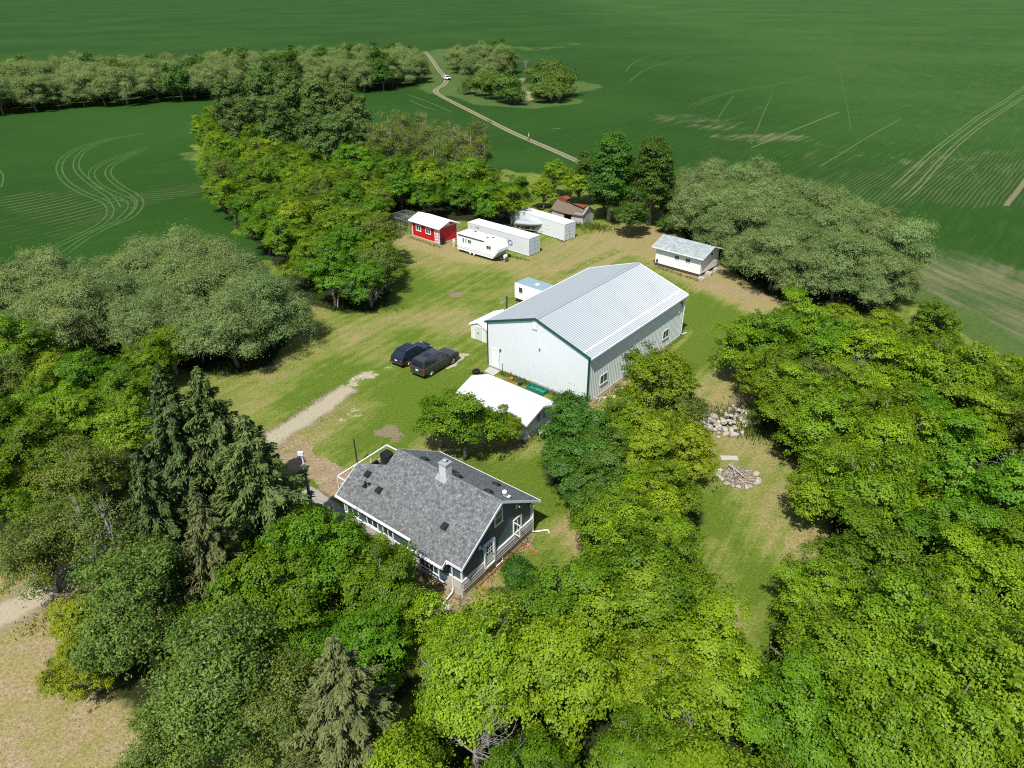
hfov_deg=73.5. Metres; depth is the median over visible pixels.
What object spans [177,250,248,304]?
willow tree
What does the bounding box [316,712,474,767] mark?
leafy tree
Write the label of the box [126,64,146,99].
shelterbelt tree
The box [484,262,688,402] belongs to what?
metal workshop
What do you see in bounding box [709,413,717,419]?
boulder
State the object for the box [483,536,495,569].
door
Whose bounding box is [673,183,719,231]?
willow tree
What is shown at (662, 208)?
leafy tree
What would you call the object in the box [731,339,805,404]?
leafy tree
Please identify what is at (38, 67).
shelterbelt tree
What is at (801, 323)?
leafy tree
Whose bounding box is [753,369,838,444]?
leafy tree
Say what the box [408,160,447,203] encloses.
leafy tree
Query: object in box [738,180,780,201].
willow tree
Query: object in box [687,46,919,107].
wheel track
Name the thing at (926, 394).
leafy tree
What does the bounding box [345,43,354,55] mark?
shelterbelt tree
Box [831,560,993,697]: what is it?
leafy tree
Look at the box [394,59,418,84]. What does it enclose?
shelterbelt tree
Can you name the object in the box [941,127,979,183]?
wheel track
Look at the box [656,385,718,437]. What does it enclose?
leafy tree
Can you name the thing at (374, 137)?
thin tree
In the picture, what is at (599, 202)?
leafy tree
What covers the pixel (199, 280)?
willow tree
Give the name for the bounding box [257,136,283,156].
leafy tree
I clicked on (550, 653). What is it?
leafy tree
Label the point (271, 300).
willow tree
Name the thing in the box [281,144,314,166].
leafy tree
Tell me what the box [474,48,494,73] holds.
shelterbelt tree
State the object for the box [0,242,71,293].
willow tree
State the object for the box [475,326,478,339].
door
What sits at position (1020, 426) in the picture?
leafy tree
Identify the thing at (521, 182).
leafy tree
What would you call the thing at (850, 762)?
leafy tree
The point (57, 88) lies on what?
shelterbelt tree
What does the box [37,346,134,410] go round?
leafy tree
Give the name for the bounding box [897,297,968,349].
leafy tree
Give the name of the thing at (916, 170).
wheel track
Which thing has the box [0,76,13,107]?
shelterbelt tree
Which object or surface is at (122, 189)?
wheel track
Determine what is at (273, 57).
shelterbelt tree
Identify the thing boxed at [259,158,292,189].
leafy tree
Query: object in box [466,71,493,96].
bush
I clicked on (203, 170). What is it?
leafy tree
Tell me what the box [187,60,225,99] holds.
shelterbelt tree
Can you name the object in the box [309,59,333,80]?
shelterbelt tree
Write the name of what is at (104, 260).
willow tree
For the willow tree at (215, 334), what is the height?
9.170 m
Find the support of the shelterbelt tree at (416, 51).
on the field
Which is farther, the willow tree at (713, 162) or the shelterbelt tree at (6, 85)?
the shelterbelt tree at (6, 85)
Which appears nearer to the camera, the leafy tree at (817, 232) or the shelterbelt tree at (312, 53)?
the leafy tree at (817, 232)
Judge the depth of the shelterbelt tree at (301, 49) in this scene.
294.49 m
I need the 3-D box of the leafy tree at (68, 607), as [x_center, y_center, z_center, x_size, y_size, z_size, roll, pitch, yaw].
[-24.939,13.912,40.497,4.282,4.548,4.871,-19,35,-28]
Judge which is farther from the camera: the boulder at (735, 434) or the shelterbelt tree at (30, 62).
the shelterbelt tree at (30, 62)
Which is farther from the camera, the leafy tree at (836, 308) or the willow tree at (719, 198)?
the willow tree at (719, 198)
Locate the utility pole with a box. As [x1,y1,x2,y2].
[297,451,313,507]
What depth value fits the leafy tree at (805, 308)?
67.38 m
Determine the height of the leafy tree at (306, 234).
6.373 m
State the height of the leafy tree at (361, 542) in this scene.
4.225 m
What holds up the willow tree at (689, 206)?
on the lawn
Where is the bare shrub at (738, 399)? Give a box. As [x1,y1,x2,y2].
[728,392,743,403]
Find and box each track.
[0,170,3,186]
[36,132,146,257]
[49,132,151,253]
[61,147,145,252]
[68,147,149,252]
[72,135,130,208]
[78,135,135,207]
[104,150,139,224]
[110,150,144,225]
[407,94,450,111]
[424,51,578,161]
[630,55,693,80]
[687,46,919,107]
[695,47,920,106]
[704,101,774,129]
[711,96,733,129]
[750,94,772,144]
[751,111,840,147]
[820,119,899,165]
[838,62,850,131]
[888,86,1023,189]
[889,89,1023,194]
[899,95,1023,199]
[904,98,1023,201]
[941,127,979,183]
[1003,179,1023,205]
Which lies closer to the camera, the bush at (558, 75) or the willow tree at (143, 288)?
the willow tree at (143, 288)
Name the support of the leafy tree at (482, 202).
on the lawn
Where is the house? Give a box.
[335,444,549,603]
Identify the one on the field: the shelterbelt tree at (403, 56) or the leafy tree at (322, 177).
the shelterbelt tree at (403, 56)
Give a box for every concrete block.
[704,271,712,276]
[713,267,720,272]
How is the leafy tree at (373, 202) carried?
on the lawn
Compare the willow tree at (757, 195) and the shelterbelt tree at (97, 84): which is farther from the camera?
the shelterbelt tree at (97, 84)
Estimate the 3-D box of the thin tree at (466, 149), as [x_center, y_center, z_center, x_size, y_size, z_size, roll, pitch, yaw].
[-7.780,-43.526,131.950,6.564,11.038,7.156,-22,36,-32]
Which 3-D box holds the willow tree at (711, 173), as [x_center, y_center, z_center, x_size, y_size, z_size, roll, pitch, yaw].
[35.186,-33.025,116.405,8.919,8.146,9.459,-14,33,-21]
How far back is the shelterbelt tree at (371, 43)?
299.10 m
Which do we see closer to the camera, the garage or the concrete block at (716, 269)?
the garage
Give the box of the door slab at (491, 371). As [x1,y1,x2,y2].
[485,367,498,375]
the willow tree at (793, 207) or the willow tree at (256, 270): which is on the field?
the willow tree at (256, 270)
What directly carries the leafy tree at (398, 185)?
on the lawn
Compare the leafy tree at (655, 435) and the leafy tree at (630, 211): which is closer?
the leafy tree at (655, 435)
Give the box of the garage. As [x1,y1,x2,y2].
[456,374,553,441]
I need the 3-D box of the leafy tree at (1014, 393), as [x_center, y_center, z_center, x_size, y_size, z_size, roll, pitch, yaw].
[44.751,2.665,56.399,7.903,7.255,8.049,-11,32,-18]
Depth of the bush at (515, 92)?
219.12 m
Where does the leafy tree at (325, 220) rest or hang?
on the lawn
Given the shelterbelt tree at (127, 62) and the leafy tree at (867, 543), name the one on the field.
the shelterbelt tree at (127, 62)
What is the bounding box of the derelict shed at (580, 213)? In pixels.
[551,195,594,224]
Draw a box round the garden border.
[477,544,538,592]
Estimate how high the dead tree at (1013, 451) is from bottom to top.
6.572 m
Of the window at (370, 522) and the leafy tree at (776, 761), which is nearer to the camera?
the leafy tree at (776, 761)
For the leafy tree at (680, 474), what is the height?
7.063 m
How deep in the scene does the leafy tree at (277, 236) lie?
92.95 m
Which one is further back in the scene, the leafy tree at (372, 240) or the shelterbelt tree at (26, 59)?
the shelterbelt tree at (26, 59)
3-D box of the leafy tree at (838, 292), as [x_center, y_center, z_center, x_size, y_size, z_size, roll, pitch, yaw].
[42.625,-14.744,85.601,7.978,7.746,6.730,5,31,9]
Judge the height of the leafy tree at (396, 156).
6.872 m
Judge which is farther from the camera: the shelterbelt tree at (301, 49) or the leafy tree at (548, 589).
the shelterbelt tree at (301, 49)
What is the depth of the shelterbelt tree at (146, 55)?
269.38 m
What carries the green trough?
on the lawn
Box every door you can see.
[434,230,438,242]
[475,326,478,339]
[478,327,481,340]
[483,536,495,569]
[491,347,499,368]
[530,238,533,253]
[534,236,538,252]
[565,224,569,238]
[570,222,574,237]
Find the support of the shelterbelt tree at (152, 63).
on the field
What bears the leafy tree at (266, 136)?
on the lawn
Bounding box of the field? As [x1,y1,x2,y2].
[0,0,1023,357]
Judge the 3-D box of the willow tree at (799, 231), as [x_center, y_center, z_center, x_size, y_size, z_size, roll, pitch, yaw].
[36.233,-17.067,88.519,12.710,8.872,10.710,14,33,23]
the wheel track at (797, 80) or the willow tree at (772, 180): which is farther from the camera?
the wheel track at (797, 80)
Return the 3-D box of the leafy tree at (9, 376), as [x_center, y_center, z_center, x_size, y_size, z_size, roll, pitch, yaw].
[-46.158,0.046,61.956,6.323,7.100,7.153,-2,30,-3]
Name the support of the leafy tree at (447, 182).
on the lawn
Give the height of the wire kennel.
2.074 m
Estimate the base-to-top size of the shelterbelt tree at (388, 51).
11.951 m
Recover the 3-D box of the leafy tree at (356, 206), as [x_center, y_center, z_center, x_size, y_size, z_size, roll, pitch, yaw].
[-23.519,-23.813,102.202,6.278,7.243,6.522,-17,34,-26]
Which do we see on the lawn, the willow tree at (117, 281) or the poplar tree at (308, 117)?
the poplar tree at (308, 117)
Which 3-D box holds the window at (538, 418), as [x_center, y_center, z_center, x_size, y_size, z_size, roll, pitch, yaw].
[2.352,2.976,60.035,0.070,0.850,0.600,23,38,34]
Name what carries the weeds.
on the lawn
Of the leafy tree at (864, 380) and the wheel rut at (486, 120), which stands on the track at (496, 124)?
the wheel rut at (486, 120)
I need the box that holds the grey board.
[720,455,738,460]
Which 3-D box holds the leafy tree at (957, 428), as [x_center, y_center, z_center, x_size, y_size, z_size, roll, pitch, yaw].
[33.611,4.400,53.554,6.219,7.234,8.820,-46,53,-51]
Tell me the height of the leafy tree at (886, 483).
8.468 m
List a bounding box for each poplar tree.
[209,77,248,129]
[219,94,259,140]
[239,67,273,124]
[251,94,296,144]
[270,70,303,141]
[291,99,332,161]
[297,76,331,115]
[317,111,356,155]
[325,78,356,140]
[341,94,372,146]
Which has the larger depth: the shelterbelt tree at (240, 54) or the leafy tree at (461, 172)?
the shelterbelt tree at (240, 54)
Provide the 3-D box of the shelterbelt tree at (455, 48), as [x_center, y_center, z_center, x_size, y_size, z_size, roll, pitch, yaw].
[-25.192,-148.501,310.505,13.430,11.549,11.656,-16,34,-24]
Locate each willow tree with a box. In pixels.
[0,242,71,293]
[0,255,6,305]
[0,263,70,314]
[0,288,65,339]
[0,293,13,346]
[13,275,103,347]
[29,270,133,357]
[38,253,101,281]
[74,262,142,302]
[75,266,124,294]
[87,251,125,269]
[87,291,163,352]
[94,247,153,274]
[102,289,184,349]
[116,231,169,269]
[119,261,167,301]
[122,232,203,272]
[134,275,180,305]
[142,263,235,313]
[149,246,224,305]
[153,223,235,260]
[156,294,228,362]
[163,287,270,368]
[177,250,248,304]
[181,235,240,260]
[200,270,275,330]
[201,243,278,284]
[212,268,320,358]
[235,264,294,311]
[659,169,721,211]
[666,180,730,240]
[671,166,704,182]
[673,172,715,185]
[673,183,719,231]
[687,184,748,234]
[690,206,739,246]
[694,154,727,175]
[700,167,739,180]
[702,194,771,255]
[709,178,749,194]
[711,173,733,192]
[715,224,766,276]
[720,162,772,184]
[732,154,779,181]
[734,220,825,281]
[734,224,809,290]
[736,180,794,213]
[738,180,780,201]
[744,179,767,190]
[756,173,798,192]
[759,222,784,231]
[761,195,814,225]
[763,213,800,228]
[764,241,830,291]
[777,173,804,192]
[779,191,816,214]
[782,176,824,199]
[792,192,805,199]
[794,183,851,214]
[796,219,838,239]
[801,185,840,206]
[802,226,881,308]
[803,203,838,226]
[807,236,839,289]
[812,201,863,235]
[825,184,866,201]
[825,199,875,222]
[829,229,899,294]
[831,223,858,236]
[839,195,879,214]
[845,250,916,309]
[852,210,897,249]
[860,203,907,228]
[868,211,943,270]
[877,251,930,301]
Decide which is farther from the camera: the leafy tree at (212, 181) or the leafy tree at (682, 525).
the leafy tree at (212, 181)
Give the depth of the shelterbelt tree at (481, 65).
268.02 m
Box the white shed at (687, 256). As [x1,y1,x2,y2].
[652,234,723,275]
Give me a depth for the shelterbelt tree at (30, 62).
240.62 m
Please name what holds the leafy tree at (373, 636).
on the lawn
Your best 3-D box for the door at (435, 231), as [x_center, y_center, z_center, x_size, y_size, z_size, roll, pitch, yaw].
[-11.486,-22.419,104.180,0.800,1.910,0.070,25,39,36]
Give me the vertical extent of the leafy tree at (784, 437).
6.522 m
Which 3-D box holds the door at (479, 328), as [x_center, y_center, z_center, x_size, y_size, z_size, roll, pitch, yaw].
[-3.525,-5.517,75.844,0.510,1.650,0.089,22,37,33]
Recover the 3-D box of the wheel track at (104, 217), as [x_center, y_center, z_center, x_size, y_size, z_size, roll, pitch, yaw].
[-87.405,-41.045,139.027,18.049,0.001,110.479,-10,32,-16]
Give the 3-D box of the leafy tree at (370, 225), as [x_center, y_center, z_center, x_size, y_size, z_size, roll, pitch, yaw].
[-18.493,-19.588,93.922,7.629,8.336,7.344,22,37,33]
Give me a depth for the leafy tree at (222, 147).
136.11 m
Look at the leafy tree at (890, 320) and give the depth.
67.88 m
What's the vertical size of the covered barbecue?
1.100 m
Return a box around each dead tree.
[447,680,525,767]
[830,350,870,380]
[974,449,1021,466]
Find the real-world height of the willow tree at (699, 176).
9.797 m
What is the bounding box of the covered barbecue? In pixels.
[380,449,393,464]
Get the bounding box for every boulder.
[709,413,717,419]
[720,419,727,424]
[728,432,738,437]
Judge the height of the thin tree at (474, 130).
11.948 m
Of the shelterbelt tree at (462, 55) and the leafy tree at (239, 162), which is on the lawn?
the leafy tree at (239, 162)
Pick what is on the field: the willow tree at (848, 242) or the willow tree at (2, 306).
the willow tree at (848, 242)
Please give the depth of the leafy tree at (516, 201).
109.52 m
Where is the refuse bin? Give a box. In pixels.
[440,237,444,244]
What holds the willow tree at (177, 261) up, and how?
on the lawn
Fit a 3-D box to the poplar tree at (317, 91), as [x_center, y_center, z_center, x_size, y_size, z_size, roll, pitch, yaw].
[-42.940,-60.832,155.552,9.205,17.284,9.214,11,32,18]
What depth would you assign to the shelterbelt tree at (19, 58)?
248.72 m
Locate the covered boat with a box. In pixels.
[514,219,542,231]
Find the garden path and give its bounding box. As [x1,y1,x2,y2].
[302,486,345,523]
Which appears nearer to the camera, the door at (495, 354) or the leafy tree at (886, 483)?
the leafy tree at (886, 483)
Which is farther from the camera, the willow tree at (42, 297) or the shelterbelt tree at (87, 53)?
the shelterbelt tree at (87, 53)
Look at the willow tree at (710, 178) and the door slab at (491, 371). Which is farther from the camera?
the willow tree at (710, 178)
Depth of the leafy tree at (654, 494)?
44.87 m
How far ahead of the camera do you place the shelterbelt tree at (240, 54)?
261.95 m
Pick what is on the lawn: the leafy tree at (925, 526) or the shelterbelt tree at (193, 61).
the leafy tree at (925, 526)
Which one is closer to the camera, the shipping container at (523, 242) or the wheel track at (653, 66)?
the shipping container at (523, 242)
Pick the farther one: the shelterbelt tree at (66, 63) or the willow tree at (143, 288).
the shelterbelt tree at (66, 63)
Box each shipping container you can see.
[468,218,539,255]
[510,205,575,240]
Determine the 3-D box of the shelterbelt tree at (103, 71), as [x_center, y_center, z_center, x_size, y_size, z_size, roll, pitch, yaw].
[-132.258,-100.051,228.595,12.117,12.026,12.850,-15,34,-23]
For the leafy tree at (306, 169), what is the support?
on the lawn
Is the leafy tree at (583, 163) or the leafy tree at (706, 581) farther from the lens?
the leafy tree at (583, 163)
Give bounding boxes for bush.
[456,76,474,93]
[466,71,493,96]
[470,69,485,78]
[479,71,502,99]
[485,583,512,611]
[490,69,529,103]
[498,545,541,591]
[499,84,527,104]
[521,69,543,83]
[524,65,536,74]
[527,83,554,102]
[528,70,550,85]
[529,67,567,96]
[532,56,550,71]
[542,77,571,101]
[543,57,569,72]
[559,68,583,92]
[654,213,679,232]
[746,408,768,424]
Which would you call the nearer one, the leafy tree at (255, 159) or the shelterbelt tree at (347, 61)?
the leafy tree at (255, 159)
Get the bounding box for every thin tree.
[364,120,381,154]
[369,123,389,155]
[375,112,395,132]
[377,123,407,156]
[380,120,403,156]
[389,109,419,132]
[392,124,416,156]
[394,111,416,140]
[394,130,423,159]
[397,132,425,157]
[413,110,428,151]
[415,121,432,158]
[416,116,438,134]
[416,122,439,151]
[418,122,443,155]
[422,146,447,168]
[423,131,451,168]
[426,135,462,170]
[437,127,463,161]
[442,118,455,143]
[446,124,471,164]
[455,128,489,161]
[459,148,480,164]
[462,116,492,155]
[476,142,494,177]
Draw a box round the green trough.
[526,382,548,395]
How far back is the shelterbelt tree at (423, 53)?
294.42 m
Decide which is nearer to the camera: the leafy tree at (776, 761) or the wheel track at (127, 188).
the leafy tree at (776, 761)
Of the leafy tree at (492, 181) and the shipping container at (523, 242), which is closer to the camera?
the shipping container at (523, 242)
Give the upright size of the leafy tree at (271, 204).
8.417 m
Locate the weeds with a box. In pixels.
[11,209,811,640]
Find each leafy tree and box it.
[0,308,70,372]
[0,347,30,403]
[0,395,24,450]
[0,407,94,475]
[0,439,19,480]
[0,444,64,529]
[0,498,103,607]
[6,374,58,423]
[15,349,66,400]
[18,431,132,520]
[20,377,108,440]
[23,484,109,566]
[31,630,119,713]
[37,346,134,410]
[40,593,113,660]
[55,523,210,679]
[56,492,140,584]
[88,387,162,457]
[89,359,152,408]
[108,696,234,767]
[116,331,175,377]
[128,585,302,767]
[130,324,203,374]
[171,544,194,587]
[177,600,246,635]
[187,114,218,134]
[192,119,219,147]
[193,111,217,131]
[194,123,227,144]
[195,154,220,179]
[196,152,216,168]
[197,130,229,154]
[199,131,220,155]
[199,155,241,196]
[202,104,223,120]
[202,143,223,153]
[202,175,229,211]
[202,537,340,662]
[204,130,245,158]
[210,177,250,222]
[213,646,324,767]
[214,150,237,161]
[223,158,246,179]
[224,180,247,208]
[225,194,257,236]
[227,164,251,187]
[228,137,245,157]
[233,206,289,255]
[236,119,260,141]
[236,159,282,189]
[237,123,258,145]
[238,136,274,160]
[238,153,256,163]
[240,153,279,182]
[244,178,269,196]
[247,184,282,203]
[248,119,274,146]
[248,191,298,217]
[254,499,378,614]
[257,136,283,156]
[257,623,335,696]
[258,148,280,161]
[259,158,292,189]
[260,217,305,267]
[269,192,312,247]
[271,182,286,197]
[274,235,343,288]
[275,142,304,160]
[278,154,315,184]
[280,173,305,190]
[280,186,317,230]
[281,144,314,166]
[281,157,329,177]
[287,216,316,234]
[288,169,316,215]
[288,227,326,257]
[295,146,331,166]
[296,237,358,308]
[301,167,341,203]
[301,594,418,699]
[303,180,338,203]
[306,186,342,229]
[309,200,354,238]
[315,164,343,187]
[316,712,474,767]
[319,218,369,264]
[325,141,374,167]
[325,203,397,257]
[326,159,357,177]
[327,155,340,161]
[331,168,360,184]
[331,534,426,626]
[333,177,366,207]
[334,183,364,208]
[334,200,372,222]
[338,163,355,177]
[340,257,392,307]
[344,526,418,582]
[350,167,384,196]
[352,143,385,163]
[352,159,397,185]
[352,519,375,561]
[354,229,410,277]
[355,151,387,168]
[355,209,403,249]
[357,241,403,293]
[358,194,390,222]
[360,179,398,206]
[360,188,393,212]
[376,152,412,198]
[382,162,415,212]
[388,153,403,171]
[399,148,424,190]
[400,583,532,680]
[402,605,536,758]
[406,178,445,212]
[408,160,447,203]
[408,384,515,460]
[411,156,437,174]
[412,393,457,447]
[437,167,454,203]
[441,177,474,212]
[442,153,490,185]
[444,161,463,168]
[448,162,487,206]
[453,581,646,761]
[465,185,501,219]
[475,717,586,767]
[481,401,525,448]
[483,170,503,201]
[488,185,530,225]
[494,174,532,202]
[495,552,612,635]
[528,175,559,209]
[532,383,615,450]
[536,427,621,495]
[537,157,570,190]
[556,458,624,521]
[556,544,701,664]
[559,515,704,647]
[561,167,591,203]
[562,484,645,568]
[570,420,640,481]
[572,149,595,204]
[572,480,697,585]
[575,467,696,542]
[583,696,677,767]
[590,191,606,215]
[593,190,632,222]
[593,461,647,494]
[596,498,700,563]
[597,333,709,438]
[601,413,652,457]
[609,630,725,734]
[610,186,652,236]
[619,406,697,473]
[630,662,780,767]
[638,508,706,558]
[638,532,731,611]
[640,457,705,517]
[640,582,772,743]
[654,413,723,483]
[655,189,678,215]
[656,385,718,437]
[705,311,794,371]
[718,308,805,364]
[719,638,856,767]
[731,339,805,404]
[741,257,760,277]
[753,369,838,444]
[755,352,841,403]
[756,740,850,767]
[758,585,921,753]
[759,283,838,358]
[767,548,863,636]
[770,399,855,468]
[777,354,836,385]
[779,383,871,466]
[780,428,894,524]
[785,316,823,359]
[789,496,954,612]
[791,311,875,373]
[803,225,826,246]
[806,435,924,539]
[816,300,855,321]
[817,323,950,388]
[818,718,902,767]
[825,354,895,415]
[825,660,949,767]
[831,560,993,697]
[835,376,928,446]
[837,245,877,294]
[838,303,907,365]
[839,403,948,512]
[864,324,917,366]
[866,380,954,434]
[882,640,1023,767]
[892,332,1003,405]
[892,494,1013,579]
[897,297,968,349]
[897,457,967,518]
[899,398,1002,467]
[899,729,1011,767]
[904,577,984,637]
[909,331,985,400]
[910,510,1023,627]
[911,439,1023,543]
[915,589,1023,767]
[959,381,1023,436]
[962,383,1023,466]
[972,488,1023,595]
[982,349,1023,395]
[992,732,1023,767]
[1001,400,1023,458]
[1004,622,1023,643]
[1007,384,1023,406]
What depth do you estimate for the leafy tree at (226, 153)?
132.43 m
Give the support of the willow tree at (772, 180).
on the lawn
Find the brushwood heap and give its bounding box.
[722,466,755,487]
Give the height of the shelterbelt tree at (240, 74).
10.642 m
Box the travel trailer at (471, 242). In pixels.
[457,229,508,261]
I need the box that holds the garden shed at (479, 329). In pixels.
[469,309,503,342]
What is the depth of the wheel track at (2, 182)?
141.25 m
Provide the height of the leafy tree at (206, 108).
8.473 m
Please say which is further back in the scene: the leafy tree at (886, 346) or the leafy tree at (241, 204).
the leafy tree at (241, 204)
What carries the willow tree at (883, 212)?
on the field
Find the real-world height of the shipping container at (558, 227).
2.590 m
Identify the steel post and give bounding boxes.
[353,439,357,462]
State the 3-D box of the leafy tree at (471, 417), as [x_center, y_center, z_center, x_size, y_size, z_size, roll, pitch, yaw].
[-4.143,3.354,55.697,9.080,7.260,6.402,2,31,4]
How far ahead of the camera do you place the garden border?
47.09 m
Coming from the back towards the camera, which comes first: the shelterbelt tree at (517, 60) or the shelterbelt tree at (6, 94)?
the shelterbelt tree at (517, 60)
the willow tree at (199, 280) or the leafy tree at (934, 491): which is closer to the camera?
the leafy tree at (934, 491)
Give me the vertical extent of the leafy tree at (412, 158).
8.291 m
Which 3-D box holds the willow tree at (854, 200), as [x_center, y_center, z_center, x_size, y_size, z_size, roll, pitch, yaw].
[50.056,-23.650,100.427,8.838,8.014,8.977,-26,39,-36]
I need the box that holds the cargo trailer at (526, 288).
[515,277,552,300]
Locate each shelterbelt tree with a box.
[0,64,13,75]
[0,75,14,111]
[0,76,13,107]
[0,79,13,114]
[1,75,19,103]
[2,54,30,61]
[4,59,35,76]
[6,73,26,105]
[10,72,46,111]
[10,86,48,108]
[13,54,28,62]
[17,58,40,73]
[26,60,61,77]
[34,71,57,102]
[38,79,73,108]
[46,54,72,68]
[49,75,82,105]
[55,61,95,100]
[56,59,77,67]
[60,69,93,106]
[62,50,88,61]
[71,58,100,70]
[73,56,90,64]
[76,51,95,64]
[78,69,96,101]
[79,63,100,98]
[84,75,119,105]
[88,54,106,62]
[91,61,107,67]
[95,64,123,101]
[99,64,143,104]
[105,58,135,71]
[112,55,132,66]
[112,61,138,67]
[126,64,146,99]
[130,65,175,101]
[132,57,153,68]
[140,54,154,61]
[144,57,170,93]
[151,72,188,99]
[155,50,180,61]
[155,63,192,101]
[159,58,192,95]
[177,72,206,98]
[178,61,197,95]
[179,53,201,65]
[183,57,200,66]
[186,53,204,60]
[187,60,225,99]
[190,61,220,96]
[205,50,228,60]
[209,56,239,78]
[220,46,234,56]
[221,55,236,63]
[222,46,242,56]
[226,65,247,89]
[235,46,249,60]
[237,60,250,76]
[242,54,260,71]
[243,51,275,64]
[255,59,283,92]
[256,49,269,54]
[258,58,277,95]
[260,51,285,66]
[271,50,288,56]
[274,51,304,80]
[283,43,294,50]
[291,48,301,58]
[292,45,311,54]
[296,67,321,87]
[297,53,317,60]
[299,60,313,77]
[301,56,322,65]
[305,49,317,57]
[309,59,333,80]
[315,46,328,56]
[320,54,333,64]
[322,56,351,80]
[327,43,344,54]
[327,61,354,85]
[328,47,348,55]
[338,57,351,82]
[343,51,355,64]
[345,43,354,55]
[349,57,372,89]
[349,65,377,91]
[350,43,366,53]
[351,51,367,60]
[355,53,368,59]
[362,47,384,85]
[366,41,379,50]
[370,58,393,90]
[371,61,401,84]
[379,51,389,84]
[382,42,396,49]
[384,48,405,54]
[385,57,403,86]
[386,51,407,81]
[389,42,414,51]
[389,45,413,79]
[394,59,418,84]
[400,48,420,56]
[403,50,420,81]
[406,46,427,59]
[407,55,432,82]
[441,43,466,60]
[446,49,461,72]
[458,49,468,74]
[458,53,485,75]
[466,44,478,52]
[470,40,488,46]
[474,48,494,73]
[475,59,497,72]
[477,44,493,52]
[487,37,505,51]
[489,51,514,72]
[490,42,513,52]
[494,44,510,53]
[495,48,518,75]
[508,50,520,70]
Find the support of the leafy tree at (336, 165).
on the lawn
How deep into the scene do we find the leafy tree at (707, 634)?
34.90 m
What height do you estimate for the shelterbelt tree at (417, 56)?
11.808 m
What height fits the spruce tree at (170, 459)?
14.916 m
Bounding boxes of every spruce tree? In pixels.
[120,363,238,535]
[120,451,198,610]
[166,486,256,642]
[174,366,291,518]
[207,414,333,562]
[269,634,408,767]
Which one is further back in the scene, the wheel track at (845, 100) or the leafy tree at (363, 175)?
the wheel track at (845, 100)
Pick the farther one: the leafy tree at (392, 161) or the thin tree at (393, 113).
the thin tree at (393, 113)
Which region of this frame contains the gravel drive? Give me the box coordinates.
[0,386,355,629]
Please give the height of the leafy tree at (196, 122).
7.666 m
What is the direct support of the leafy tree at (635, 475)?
on the lawn
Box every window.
[346,504,359,518]
[366,516,378,530]
[382,526,393,539]
[416,225,420,231]
[425,227,430,234]
[494,506,502,527]
[496,555,503,566]
[513,513,521,536]
[536,412,540,422]
[542,409,546,419]
[600,371,607,385]
[662,328,668,339]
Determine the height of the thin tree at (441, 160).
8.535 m
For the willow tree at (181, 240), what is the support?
on the lawn
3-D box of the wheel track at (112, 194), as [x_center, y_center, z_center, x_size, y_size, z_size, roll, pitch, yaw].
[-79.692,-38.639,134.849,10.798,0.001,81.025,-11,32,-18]
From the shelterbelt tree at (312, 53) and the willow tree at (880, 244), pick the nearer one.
the willow tree at (880, 244)
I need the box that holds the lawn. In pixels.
[0,144,1023,767]
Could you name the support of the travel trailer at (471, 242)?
on the lawn
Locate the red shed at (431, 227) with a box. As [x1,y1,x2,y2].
[408,212,459,243]
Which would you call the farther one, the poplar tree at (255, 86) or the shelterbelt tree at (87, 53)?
the shelterbelt tree at (87, 53)
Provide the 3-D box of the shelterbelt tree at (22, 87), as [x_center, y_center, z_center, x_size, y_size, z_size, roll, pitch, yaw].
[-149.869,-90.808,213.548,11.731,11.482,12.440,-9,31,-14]
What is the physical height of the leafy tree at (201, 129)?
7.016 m
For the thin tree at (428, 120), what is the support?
on the lawn
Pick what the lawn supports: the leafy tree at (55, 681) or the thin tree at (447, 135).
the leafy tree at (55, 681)
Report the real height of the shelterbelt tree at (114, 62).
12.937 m
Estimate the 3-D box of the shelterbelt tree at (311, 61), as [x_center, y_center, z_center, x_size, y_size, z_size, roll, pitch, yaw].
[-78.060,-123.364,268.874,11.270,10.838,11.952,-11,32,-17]
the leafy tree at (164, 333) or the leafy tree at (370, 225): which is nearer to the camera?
the leafy tree at (164, 333)
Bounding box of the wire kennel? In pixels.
[388,210,415,234]
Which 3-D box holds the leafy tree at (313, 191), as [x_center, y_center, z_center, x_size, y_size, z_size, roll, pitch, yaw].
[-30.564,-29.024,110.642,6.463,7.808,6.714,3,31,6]
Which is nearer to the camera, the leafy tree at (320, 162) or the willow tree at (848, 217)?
the willow tree at (848, 217)
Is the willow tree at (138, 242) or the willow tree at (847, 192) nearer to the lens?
the willow tree at (138, 242)
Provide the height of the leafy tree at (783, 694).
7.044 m
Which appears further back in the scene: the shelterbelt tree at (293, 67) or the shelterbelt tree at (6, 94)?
the shelterbelt tree at (293, 67)
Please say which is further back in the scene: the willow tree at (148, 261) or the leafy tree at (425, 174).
the leafy tree at (425, 174)
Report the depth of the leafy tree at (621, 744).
31.85 m
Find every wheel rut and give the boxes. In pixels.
[426,51,579,160]
[426,54,576,162]
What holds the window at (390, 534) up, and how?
in the house
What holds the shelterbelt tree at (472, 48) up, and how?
on the field
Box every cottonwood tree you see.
[586,127,638,222]
[627,133,680,225]
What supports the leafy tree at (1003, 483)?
on the lawn
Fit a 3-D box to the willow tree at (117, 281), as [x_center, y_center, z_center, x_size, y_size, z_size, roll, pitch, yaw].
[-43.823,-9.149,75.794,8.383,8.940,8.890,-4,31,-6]
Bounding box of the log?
[728,464,743,476]
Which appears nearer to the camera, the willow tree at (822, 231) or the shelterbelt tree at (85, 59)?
the willow tree at (822, 231)
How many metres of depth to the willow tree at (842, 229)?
87.54 m
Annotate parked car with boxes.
[390,341,432,366]
[410,347,458,376]

